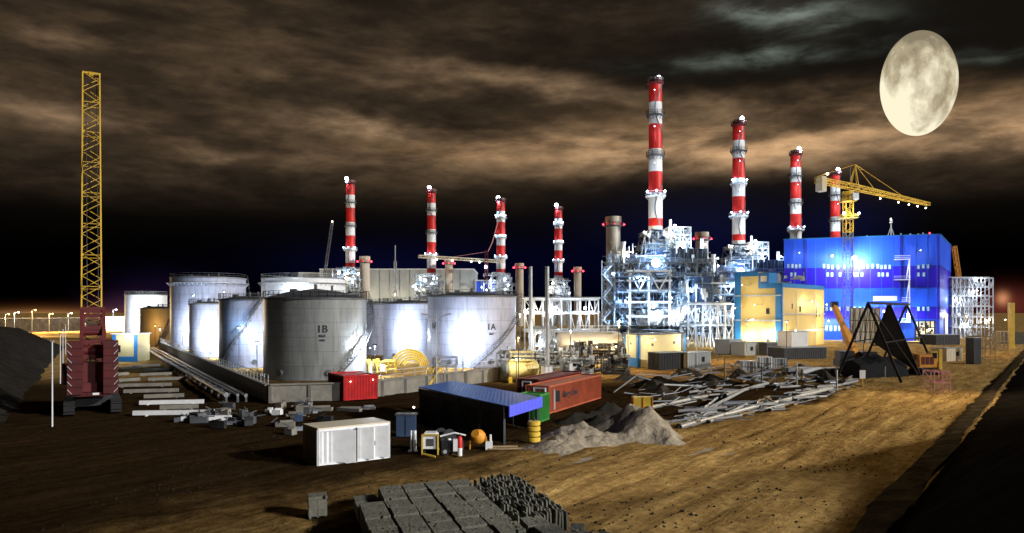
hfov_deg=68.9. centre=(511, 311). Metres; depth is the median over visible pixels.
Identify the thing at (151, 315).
storage tank
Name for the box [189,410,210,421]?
scrap bundle
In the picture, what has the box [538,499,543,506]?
kerb slab
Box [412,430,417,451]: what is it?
marker post
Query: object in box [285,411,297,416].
rubble lump
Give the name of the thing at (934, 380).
scaffold
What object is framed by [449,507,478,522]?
block pack
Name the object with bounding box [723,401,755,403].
steel beam
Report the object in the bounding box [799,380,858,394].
pale pipe
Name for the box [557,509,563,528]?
kerb slab
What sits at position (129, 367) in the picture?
concrete pile
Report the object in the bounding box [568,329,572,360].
floodlight
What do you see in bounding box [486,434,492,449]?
pump set
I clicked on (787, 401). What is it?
steel pipe
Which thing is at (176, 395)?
concrete pile
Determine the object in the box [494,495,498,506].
kerb slab
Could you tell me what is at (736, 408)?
pale pipe
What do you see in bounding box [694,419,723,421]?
steel pipe
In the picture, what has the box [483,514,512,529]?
block pack
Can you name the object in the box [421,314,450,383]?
lamp post
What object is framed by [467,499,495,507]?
block pack
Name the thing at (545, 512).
kerb slab
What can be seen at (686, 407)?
steel beam
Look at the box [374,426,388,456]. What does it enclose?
door panel
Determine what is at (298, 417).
rubble lump
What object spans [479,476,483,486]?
kerb slab
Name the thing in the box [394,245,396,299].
antenna mast
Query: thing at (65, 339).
fence pole
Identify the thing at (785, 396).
steel pipe
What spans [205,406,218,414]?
scrap bundle
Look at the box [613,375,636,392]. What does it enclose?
steel pipe
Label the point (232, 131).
sky
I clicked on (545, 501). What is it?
kerb slab
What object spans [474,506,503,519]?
block pack
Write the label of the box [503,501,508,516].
kerb slab
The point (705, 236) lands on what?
exhaust stack
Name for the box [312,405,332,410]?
rubble lump
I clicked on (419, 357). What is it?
pipe hoops
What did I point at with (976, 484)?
berm
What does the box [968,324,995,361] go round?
scaffold
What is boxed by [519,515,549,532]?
block pack
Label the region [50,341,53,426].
fence pole
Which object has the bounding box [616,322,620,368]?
floodlight
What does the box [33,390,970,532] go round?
loose stones
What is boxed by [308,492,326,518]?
block pack
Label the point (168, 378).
concrete pile
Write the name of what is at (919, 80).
moon
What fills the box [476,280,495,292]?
industrial hall
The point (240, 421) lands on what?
scrap bundle
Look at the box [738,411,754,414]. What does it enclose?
timber baulk
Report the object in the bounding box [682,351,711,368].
site cabin
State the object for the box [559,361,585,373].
shelter
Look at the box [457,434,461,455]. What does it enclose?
gas bottle
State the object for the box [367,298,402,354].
storage tank
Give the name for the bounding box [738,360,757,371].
storage crate
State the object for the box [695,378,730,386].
scrap heap
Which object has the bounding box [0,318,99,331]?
boundary wall
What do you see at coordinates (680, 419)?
steel beam
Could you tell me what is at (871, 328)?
site annex
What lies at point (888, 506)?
path shoulder
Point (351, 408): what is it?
rubble lump
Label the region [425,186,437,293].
striped chimney
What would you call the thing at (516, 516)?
kerb slab
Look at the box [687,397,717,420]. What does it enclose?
pale pipe
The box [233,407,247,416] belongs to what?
scrap bundle
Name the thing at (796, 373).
marker post
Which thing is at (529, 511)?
kerb slab
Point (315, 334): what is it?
storage tank
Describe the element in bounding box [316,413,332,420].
scrap bundle
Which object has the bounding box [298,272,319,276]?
industrial hall
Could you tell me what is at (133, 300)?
storage tank
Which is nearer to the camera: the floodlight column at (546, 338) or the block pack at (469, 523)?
the block pack at (469, 523)
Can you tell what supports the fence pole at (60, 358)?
on the ground
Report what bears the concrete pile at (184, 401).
on the ground
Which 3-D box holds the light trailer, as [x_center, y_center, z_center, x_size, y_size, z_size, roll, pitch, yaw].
[-4.153,9.223,52.312,1.829,1.546,1.075,0,0,0]
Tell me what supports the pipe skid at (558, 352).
on the ground
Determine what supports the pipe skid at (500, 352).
on the ground
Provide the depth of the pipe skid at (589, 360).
112.73 m
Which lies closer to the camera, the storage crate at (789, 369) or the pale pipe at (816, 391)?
the pale pipe at (816, 391)
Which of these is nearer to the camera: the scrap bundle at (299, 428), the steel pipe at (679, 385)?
the scrap bundle at (299, 428)
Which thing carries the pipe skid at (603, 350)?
on the ground
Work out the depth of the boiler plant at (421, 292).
473.80 m
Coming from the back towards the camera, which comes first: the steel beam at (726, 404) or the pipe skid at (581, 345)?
the pipe skid at (581, 345)
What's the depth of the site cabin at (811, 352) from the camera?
158.18 m
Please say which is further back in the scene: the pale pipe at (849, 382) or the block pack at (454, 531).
the pale pipe at (849, 382)
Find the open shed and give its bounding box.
[418,381,542,444]
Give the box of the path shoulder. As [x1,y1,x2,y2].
[849,349,1023,532]
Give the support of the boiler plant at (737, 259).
on the ground
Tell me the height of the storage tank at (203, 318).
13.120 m
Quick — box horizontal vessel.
[555,325,621,360]
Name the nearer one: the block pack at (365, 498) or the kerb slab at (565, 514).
the kerb slab at (565, 514)
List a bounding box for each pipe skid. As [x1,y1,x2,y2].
[496,346,525,366]
[505,349,544,373]
[542,345,578,371]
[543,338,586,360]
[561,354,594,373]
[568,340,607,369]
[588,335,626,371]
[601,349,629,373]
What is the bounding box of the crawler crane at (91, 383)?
[62,71,121,415]
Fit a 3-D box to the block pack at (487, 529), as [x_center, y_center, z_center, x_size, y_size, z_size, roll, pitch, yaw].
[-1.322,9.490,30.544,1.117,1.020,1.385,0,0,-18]
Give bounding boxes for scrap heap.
[613,373,643,380]
[639,379,668,389]
[640,382,683,399]
[672,368,704,376]
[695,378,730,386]
[726,368,760,379]
[753,370,785,376]
[807,369,841,383]
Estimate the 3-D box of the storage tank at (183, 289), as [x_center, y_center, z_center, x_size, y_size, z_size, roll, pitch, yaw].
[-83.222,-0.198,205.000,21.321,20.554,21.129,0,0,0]
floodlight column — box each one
[528,266,532,350]
[544,266,549,364]
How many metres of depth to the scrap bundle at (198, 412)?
68.20 m
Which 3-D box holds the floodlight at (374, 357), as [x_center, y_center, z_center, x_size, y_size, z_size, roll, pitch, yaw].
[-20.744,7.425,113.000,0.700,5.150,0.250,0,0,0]
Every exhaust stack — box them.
[357,256,371,301]
[442,260,455,292]
[513,263,525,325]
[572,267,583,324]
[600,216,624,330]
[693,232,711,335]
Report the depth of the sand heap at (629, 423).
57.58 m
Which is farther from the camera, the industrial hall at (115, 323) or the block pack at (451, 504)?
the industrial hall at (115, 323)
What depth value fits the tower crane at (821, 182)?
243.18 m
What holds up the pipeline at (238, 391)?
on the ground
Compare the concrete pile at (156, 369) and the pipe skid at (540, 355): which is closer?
the pipe skid at (540, 355)
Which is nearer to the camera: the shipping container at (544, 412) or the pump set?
the pump set
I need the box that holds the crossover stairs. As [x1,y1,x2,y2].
[421,356,457,384]
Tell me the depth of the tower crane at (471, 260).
468.93 m
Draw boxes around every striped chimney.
[343,177,356,289]
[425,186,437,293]
[494,196,507,292]
[552,203,564,295]
[645,76,665,266]
[729,116,748,335]
[787,147,804,238]
[828,168,841,236]
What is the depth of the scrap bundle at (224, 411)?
70.41 m
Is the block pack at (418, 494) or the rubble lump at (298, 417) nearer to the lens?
the block pack at (418, 494)
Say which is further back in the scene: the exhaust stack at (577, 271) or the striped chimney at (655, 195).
the exhaust stack at (577, 271)
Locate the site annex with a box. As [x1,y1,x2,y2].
[850,308,880,342]
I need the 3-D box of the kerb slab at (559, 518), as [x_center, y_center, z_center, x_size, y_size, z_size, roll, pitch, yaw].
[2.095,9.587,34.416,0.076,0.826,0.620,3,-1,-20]
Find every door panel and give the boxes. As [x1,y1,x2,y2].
[332,430,355,462]
[360,427,373,458]
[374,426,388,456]
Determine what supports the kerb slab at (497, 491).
on the ground
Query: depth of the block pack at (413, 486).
38.07 m
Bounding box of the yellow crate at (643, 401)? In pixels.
[631,396,652,407]
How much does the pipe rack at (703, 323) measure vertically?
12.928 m
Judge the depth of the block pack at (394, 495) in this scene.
36.20 m
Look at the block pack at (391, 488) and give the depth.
37.66 m
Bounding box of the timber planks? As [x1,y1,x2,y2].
[489,445,521,449]
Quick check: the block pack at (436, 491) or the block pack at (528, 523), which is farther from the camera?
the block pack at (436, 491)
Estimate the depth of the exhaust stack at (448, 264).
477.89 m
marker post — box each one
[408,430,413,451]
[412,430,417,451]
[724,358,725,378]
[796,362,797,384]
[836,370,837,389]
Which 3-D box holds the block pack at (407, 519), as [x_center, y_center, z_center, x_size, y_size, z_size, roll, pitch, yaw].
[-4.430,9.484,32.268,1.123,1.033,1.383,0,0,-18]
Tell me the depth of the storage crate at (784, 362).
132.26 m
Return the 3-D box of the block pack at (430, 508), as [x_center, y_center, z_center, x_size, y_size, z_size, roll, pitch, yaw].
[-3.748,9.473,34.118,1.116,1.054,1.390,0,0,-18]
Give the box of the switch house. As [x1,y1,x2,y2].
[623,332,687,367]
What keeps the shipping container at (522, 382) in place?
on the ground
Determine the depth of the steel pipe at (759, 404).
76.89 m
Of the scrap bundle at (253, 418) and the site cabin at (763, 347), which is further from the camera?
the site cabin at (763, 347)
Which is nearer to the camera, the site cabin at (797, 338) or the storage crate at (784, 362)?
the storage crate at (784, 362)
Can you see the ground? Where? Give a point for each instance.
(68, 470)
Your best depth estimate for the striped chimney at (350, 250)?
464.53 m
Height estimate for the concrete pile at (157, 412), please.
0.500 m
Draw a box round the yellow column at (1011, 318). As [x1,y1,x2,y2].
[1008,303,1016,347]
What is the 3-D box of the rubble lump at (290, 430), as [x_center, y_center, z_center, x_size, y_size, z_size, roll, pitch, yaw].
[-18.031,9.670,60.874,0.818,0.660,0.620,0,0,26]
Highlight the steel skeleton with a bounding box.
[949,277,993,337]
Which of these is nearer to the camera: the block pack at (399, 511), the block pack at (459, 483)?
the block pack at (399, 511)
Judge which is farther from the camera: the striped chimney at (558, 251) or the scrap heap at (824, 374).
the striped chimney at (558, 251)
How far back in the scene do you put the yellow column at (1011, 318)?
204.40 m
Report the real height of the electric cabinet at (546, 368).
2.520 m
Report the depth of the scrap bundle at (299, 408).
72.88 m
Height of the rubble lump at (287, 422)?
0.560 m
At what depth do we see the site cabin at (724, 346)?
177.37 m
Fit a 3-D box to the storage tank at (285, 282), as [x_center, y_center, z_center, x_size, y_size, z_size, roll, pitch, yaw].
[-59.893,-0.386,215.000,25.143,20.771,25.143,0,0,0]
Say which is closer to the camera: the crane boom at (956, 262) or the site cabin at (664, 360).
the site cabin at (664, 360)
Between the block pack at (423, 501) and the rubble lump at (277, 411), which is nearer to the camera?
the block pack at (423, 501)
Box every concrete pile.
[118,372,128,375]
[118,377,139,381]
[118,382,171,387]
[119,366,137,369]
[123,388,178,393]
[132,409,214,415]
[133,364,159,367]
[139,399,203,404]
[140,372,171,375]
[143,367,173,371]
[144,393,183,397]
[148,376,187,380]
[160,404,198,409]
[181,415,231,421]
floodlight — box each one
[372,344,376,373]
[516,336,520,377]
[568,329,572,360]
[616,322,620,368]
[715,315,718,361]
[785,320,788,358]
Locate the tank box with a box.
[965,337,981,363]
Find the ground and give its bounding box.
[0,313,1023,532]
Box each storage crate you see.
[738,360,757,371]
[755,356,772,368]
[773,358,787,367]
[783,366,811,373]
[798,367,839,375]
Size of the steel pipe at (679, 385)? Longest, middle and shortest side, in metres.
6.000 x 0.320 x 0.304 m
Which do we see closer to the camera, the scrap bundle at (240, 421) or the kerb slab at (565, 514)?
the kerb slab at (565, 514)
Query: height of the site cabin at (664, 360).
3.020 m
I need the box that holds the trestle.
[835,301,927,382]
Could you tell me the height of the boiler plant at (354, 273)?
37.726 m
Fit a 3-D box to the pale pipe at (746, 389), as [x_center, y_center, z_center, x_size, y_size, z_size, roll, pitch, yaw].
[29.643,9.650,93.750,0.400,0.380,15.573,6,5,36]
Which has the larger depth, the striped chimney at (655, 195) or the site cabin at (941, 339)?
the striped chimney at (655, 195)
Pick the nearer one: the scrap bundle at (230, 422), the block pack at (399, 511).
the block pack at (399, 511)
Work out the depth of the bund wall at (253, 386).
107.88 m
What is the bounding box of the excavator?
[908,349,941,374]
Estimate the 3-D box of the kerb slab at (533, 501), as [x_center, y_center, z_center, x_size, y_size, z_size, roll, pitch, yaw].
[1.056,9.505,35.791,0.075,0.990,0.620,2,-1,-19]
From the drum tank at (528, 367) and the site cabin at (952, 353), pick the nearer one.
the drum tank at (528, 367)
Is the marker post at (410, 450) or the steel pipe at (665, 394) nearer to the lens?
the marker post at (410, 450)
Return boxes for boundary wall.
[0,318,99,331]
[998,332,1023,343]
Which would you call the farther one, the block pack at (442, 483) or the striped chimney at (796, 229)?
the striped chimney at (796, 229)
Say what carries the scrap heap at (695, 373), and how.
on the ground
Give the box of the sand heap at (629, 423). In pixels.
[522,403,733,462]
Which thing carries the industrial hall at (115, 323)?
on the ground
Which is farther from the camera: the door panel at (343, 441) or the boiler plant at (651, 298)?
the boiler plant at (651, 298)
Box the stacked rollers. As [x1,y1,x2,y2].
[527,417,539,442]
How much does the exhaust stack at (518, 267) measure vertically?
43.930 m
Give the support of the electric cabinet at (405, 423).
on the ground
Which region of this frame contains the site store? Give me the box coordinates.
[303,417,389,465]
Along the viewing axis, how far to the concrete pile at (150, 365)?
134.96 m
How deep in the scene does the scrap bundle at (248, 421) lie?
65.65 m
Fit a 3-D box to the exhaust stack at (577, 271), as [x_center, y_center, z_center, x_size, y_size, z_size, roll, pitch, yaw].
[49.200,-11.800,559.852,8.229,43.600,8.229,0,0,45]
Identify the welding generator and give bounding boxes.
[421,431,439,456]
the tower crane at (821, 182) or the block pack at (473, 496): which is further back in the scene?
the tower crane at (821, 182)
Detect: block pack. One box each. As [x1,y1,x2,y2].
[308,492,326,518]
[353,494,377,514]
[356,501,377,524]
[359,501,385,527]
[362,508,390,532]
[365,517,394,532]
[370,526,399,532]
[378,485,402,500]
[381,491,406,503]
[385,499,411,513]
[390,504,418,523]
[394,515,423,528]
[399,522,429,532]
[401,482,426,493]
[406,490,431,500]
[410,497,436,506]
[416,503,444,516]
[422,512,451,524]
[424,480,449,490]
[427,520,458,532]
[429,486,455,498]
[434,529,462,532]
[435,494,461,506]
[442,499,470,514]
[447,479,472,487]
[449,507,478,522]
[453,486,478,495]
[455,517,486,531]
[460,491,487,501]
[463,526,493,532]
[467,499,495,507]
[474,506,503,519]
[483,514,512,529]
[492,521,525,532]
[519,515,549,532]
[534,523,564,532]
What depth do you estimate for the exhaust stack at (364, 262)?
459.48 m
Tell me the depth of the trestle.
118.82 m
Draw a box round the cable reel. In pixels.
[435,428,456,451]
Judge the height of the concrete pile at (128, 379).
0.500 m
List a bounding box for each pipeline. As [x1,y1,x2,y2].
[150,347,238,401]
[150,349,228,401]
[153,346,247,401]
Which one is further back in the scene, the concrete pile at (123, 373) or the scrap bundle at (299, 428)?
the concrete pile at (123, 373)
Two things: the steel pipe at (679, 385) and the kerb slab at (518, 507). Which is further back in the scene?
the steel pipe at (679, 385)
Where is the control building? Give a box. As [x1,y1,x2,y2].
[734,271,826,345]
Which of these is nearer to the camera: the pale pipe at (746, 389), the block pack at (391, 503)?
the block pack at (391, 503)
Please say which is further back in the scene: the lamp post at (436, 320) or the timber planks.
the lamp post at (436, 320)
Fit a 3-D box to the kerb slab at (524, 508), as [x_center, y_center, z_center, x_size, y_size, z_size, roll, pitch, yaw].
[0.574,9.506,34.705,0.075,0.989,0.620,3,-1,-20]
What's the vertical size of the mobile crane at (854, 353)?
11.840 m
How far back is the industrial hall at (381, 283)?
520.00 m
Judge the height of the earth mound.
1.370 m
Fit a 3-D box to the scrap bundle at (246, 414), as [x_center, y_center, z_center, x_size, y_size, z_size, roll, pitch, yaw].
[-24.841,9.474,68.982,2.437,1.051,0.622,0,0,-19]
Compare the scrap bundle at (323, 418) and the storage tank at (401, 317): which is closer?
the scrap bundle at (323, 418)
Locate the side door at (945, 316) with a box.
[944,314,947,333]
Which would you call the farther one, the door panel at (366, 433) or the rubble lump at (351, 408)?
the rubble lump at (351, 408)
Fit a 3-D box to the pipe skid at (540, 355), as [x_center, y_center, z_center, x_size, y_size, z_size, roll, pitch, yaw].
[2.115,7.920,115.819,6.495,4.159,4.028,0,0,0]
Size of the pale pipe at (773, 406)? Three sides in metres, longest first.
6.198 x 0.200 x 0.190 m
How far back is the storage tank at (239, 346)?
133.00 m
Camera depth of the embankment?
125.21 m
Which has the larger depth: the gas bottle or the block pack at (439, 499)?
the gas bottle
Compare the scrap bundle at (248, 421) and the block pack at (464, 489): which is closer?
the block pack at (464, 489)
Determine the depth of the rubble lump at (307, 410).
72.90 m
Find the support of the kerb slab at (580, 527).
on the ground
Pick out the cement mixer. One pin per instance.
(478, 436)
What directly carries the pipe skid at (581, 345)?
on the ground
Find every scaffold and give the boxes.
[923,370,950,392]
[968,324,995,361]
[986,319,1008,350]
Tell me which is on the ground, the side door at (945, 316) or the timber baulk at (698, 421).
the timber baulk at (698, 421)
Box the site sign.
[860,370,865,387]
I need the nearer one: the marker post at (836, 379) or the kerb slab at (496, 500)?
the kerb slab at (496, 500)
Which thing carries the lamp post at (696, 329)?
on the ground
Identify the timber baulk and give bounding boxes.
[668,420,700,423]
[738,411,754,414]
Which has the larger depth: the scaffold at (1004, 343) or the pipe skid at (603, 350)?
the scaffold at (1004, 343)
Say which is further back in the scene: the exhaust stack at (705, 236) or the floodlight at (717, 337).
the exhaust stack at (705, 236)
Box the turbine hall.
[783,219,959,340]
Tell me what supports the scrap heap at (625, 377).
on the ground
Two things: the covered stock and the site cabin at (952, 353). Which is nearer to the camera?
the covered stock
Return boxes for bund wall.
[159,338,269,401]
[268,382,348,402]
[361,358,512,396]
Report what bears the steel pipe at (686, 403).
on the ground
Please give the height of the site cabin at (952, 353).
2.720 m
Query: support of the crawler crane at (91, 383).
on the ground
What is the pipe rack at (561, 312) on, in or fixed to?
on the ground
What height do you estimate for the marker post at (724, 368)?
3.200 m
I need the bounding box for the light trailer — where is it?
[440,432,465,455]
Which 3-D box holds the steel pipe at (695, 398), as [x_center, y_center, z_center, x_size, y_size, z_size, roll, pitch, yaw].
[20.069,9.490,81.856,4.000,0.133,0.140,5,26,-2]
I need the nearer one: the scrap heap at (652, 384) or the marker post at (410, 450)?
the marker post at (410, 450)
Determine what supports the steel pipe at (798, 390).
on the ground
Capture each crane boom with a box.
[323,221,333,276]
[951,246,963,334]
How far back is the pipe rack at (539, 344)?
150.18 m
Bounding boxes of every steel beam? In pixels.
[638,373,669,375]
[653,400,672,401]
[671,418,690,421]
[684,406,702,408]
[697,415,750,419]
[709,404,736,405]
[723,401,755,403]
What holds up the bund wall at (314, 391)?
on the ground
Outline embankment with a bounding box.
[0,327,64,422]
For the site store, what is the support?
on the ground
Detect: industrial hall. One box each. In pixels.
[106,316,124,330]
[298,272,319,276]
[319,269,477,301]
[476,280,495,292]
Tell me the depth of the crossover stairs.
97.10 m
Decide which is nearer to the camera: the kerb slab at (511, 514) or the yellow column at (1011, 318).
the kerb slab at (511, 514)
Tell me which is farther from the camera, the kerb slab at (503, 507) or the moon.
the moon
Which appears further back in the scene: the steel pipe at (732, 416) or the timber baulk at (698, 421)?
the steel pipe at (732, 416)
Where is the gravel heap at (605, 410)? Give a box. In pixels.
[556,402,622,425]
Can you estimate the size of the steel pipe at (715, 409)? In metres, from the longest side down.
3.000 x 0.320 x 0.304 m
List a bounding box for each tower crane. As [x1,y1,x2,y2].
[418,221,504,291]
[814,164,930,342]
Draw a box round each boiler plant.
[331,267,361,296]
[412,273,443,301]
[481,272,514,294]
[549,278,570,324]
[601,220,726,341]
[707,236,783,336]
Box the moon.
[880,30,958,135]
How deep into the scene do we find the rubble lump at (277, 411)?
72.29 m
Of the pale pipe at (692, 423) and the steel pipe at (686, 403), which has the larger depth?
the steel pipe at (686, 403)
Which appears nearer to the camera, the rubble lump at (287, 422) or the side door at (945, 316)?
the rubble lump at (287, 422)
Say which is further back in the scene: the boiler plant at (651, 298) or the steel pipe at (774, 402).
the boiler plant at (651, 298)
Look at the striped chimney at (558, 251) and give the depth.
565.40 m
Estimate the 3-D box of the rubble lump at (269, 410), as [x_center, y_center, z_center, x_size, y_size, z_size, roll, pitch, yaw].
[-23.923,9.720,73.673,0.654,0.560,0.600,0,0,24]
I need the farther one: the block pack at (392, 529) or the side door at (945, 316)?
the side door at (945, 316)
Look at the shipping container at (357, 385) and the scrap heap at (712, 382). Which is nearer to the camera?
the shipping container at (357, 385)
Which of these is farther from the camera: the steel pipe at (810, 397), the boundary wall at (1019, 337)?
the boundary wall at (1019, 337)
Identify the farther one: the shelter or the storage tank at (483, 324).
the storage tank at (483, 324)
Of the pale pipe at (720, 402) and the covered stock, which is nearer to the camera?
the pale pipe at (720, 402)
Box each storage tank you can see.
[124,291,167,332]
[139,304,169,345]
[166,272,249,349]
[188,298,218,356]
[218,292,276,367]
[258,273,348,296]
[261,284,373,380]
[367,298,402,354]
[382,297,427,360]
[427,288,521,368]
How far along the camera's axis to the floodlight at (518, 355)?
98.94 m
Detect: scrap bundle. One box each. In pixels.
[174,414,187,421]
[189,408,209,415]
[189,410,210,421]
[190,413,214,422]
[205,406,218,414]
[210,418,226,428]
[215,407,232,414]
[218,401,235,407]
[224,413,241,423]
[225,417,235,424]
[229,409,256,415]
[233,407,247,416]
[235,417,243,423]
[242,413,265,423]
[243,416,260,425]
[271,400,285,408]
[282,423,302,430]
[291,401,312,412]
[295,397,312,409]
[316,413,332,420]
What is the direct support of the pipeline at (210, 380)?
on the ground
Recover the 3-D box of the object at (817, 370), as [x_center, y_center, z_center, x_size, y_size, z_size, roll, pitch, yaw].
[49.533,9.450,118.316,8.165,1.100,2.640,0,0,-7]
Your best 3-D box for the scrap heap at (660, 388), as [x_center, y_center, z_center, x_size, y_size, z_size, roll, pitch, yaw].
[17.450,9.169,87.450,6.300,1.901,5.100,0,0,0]
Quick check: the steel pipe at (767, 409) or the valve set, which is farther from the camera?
the valve set
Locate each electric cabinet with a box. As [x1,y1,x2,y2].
[395,407,417,436]
[540,365,553,373]
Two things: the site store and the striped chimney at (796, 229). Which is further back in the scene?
the striped chimney at (796, 229)
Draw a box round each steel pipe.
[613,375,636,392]
[651,392,679,396]
[663,383,701,386]
[676,400,696,405]
[677,396,712,399]
[677,406,726,412]
[686,411,716,415]
[687,389,698,393]
[690,408,716,412]
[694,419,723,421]
[713,414,742,418]
[736,369,772,378]
[737,404,778,405]
[746,408,785,411]
[747,401,775,406]
[765,395,819,397]
[771,401,798,402]
[778,385,800,388]
[793,395,826,398]
[794,388,816,391]
[815,385,833,387]
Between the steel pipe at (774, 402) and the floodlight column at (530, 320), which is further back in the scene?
the floodlight column at (530, 320)
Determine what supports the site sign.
on the ground
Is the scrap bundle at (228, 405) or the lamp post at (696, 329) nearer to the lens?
the scrap bundle at (228, 405)
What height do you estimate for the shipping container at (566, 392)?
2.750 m
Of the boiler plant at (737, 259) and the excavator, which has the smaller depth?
the excavator
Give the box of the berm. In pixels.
[892,361,1023,532]
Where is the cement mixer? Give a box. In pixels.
[469,429,486,449]
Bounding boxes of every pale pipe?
[646,395,707,408]
[678,404,758,428]
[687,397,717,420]
[696,401,721,419]
[708,403,747,422]
[709,389,744,406]
[724,382,768,396]
[752,404,784,410]
[772,387,833,402]
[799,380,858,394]
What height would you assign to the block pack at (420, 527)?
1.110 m
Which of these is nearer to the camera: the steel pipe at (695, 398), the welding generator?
the welding generator
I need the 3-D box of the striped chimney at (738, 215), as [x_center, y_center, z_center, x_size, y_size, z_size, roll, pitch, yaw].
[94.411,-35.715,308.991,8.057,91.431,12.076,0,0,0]
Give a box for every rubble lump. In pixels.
[265,407,272,413]
[272,408,282,414]
[275,419,294,426]
[284,426,296,434]
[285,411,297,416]
[294,413,302,421]
[303,405,311,413]
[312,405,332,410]
[337,406,361,411]
[360,405,375,409]
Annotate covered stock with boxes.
[839,354,908,377]
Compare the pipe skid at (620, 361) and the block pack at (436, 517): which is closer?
the block pack at (436, 517)
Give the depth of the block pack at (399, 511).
33.41 m
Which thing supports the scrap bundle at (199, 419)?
on the ground
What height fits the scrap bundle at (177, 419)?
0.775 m
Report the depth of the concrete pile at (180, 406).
76.48 m
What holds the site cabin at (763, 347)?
on the ground
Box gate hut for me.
[110,331,150,361]
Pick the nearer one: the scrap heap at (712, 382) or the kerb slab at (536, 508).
the kerb slab at (536, 508)
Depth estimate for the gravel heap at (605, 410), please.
68.48 m
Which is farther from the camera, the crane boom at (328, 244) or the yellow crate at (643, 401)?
the crane boom at (328, 244)
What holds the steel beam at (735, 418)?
on the ground
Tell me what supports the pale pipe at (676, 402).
on the ground
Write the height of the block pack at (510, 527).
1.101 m
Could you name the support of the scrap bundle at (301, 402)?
on the ground
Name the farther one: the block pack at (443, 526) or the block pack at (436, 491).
the block pack at (436, 491)
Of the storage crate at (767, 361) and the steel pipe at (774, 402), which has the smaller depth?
the steel pipe at (774, 402)
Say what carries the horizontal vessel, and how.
on the ground
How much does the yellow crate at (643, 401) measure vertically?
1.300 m
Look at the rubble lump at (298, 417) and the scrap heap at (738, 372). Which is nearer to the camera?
the rubble lump at (298, 417)
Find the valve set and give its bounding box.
[367,358,396,372]
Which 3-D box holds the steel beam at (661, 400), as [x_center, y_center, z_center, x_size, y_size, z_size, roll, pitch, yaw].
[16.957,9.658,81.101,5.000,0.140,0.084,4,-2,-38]
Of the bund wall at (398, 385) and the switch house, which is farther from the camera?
the switch house
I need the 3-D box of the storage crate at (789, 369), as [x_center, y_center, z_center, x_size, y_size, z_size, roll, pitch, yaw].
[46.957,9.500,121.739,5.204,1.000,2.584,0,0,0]
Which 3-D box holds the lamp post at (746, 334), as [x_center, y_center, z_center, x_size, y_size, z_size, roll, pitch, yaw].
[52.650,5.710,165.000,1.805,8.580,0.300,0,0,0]
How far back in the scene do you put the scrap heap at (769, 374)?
115.43 m
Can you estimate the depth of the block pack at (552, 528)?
30.49 m
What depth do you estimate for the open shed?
62.57 m
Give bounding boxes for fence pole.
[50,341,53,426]
[60,333,60,383]
[65,324,65,354]
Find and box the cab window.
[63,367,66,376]
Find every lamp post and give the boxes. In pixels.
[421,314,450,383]
[628,314,635,353]
[691,326,701,367]
[746,318,754,356]
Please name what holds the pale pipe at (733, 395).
on the ground
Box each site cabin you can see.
[648,351,685,369]
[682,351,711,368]
[714,339,742,353]
[731,341,763,354]
[759,341,776,354]
[768,346,826,359]
[777,331,808,346]
[919,334,960,344]
[931,347,963,361]
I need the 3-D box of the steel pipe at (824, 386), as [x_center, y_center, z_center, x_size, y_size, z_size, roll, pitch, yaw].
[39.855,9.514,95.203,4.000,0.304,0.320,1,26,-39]
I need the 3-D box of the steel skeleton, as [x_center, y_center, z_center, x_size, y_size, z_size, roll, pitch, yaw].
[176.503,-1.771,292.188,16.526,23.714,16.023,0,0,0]
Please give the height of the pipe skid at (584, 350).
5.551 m
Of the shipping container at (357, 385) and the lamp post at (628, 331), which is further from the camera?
the lamp post at (628, 331)
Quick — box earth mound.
[631,374,765,391]
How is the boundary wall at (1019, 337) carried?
on the ground
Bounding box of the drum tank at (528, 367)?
[502,351,538,383]
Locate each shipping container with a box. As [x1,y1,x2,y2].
[328,371,377,400]
[517,370,580,392]
[521,391,549,421]
[525,374,600,413]
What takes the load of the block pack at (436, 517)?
on the ground
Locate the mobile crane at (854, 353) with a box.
[830,301,876,366]
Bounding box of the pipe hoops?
[390,349,428,365]
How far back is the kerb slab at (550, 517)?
33.97 m
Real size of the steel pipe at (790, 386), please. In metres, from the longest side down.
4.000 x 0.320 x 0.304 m
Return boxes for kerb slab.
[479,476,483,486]
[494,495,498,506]
[495,488,500,498]
[501,502,505,513]
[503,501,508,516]
[509,510,513,520]
[514,512,519,522]
[515,502,520,513]
[521,504,527,513]
[524,504,530,515]
[531,498,536,510]
[534,504,538,512]
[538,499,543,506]
[542,497,547,507]
[543,509,548,520]
[546,509,551,523]
[551,507,557,523]
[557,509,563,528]
[557,510,560,526]
[562,509,567,529]
[570,523,584,532]
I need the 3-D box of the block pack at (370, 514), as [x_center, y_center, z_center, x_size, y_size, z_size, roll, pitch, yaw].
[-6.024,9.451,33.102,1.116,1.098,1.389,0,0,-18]
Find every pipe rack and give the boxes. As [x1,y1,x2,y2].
[522,297,600,349]
[533,326,556,360]
[680,302,732,346]
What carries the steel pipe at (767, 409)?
on the ground
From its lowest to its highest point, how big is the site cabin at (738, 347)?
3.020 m
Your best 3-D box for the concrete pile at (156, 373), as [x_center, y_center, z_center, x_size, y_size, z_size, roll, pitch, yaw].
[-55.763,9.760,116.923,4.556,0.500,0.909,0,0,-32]
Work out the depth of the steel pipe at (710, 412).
72.57 m
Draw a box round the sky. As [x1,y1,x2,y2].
[0,0,1023,312]
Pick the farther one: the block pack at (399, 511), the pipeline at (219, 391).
the pipeline at (219, 391)
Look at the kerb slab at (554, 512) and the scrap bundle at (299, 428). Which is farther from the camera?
the scrap bundle at (299, 428)
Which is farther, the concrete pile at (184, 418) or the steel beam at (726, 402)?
the steel beam at (726, 402)
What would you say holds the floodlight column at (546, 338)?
on the ground
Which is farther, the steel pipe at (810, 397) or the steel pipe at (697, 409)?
the steel pipe at (810, 397)

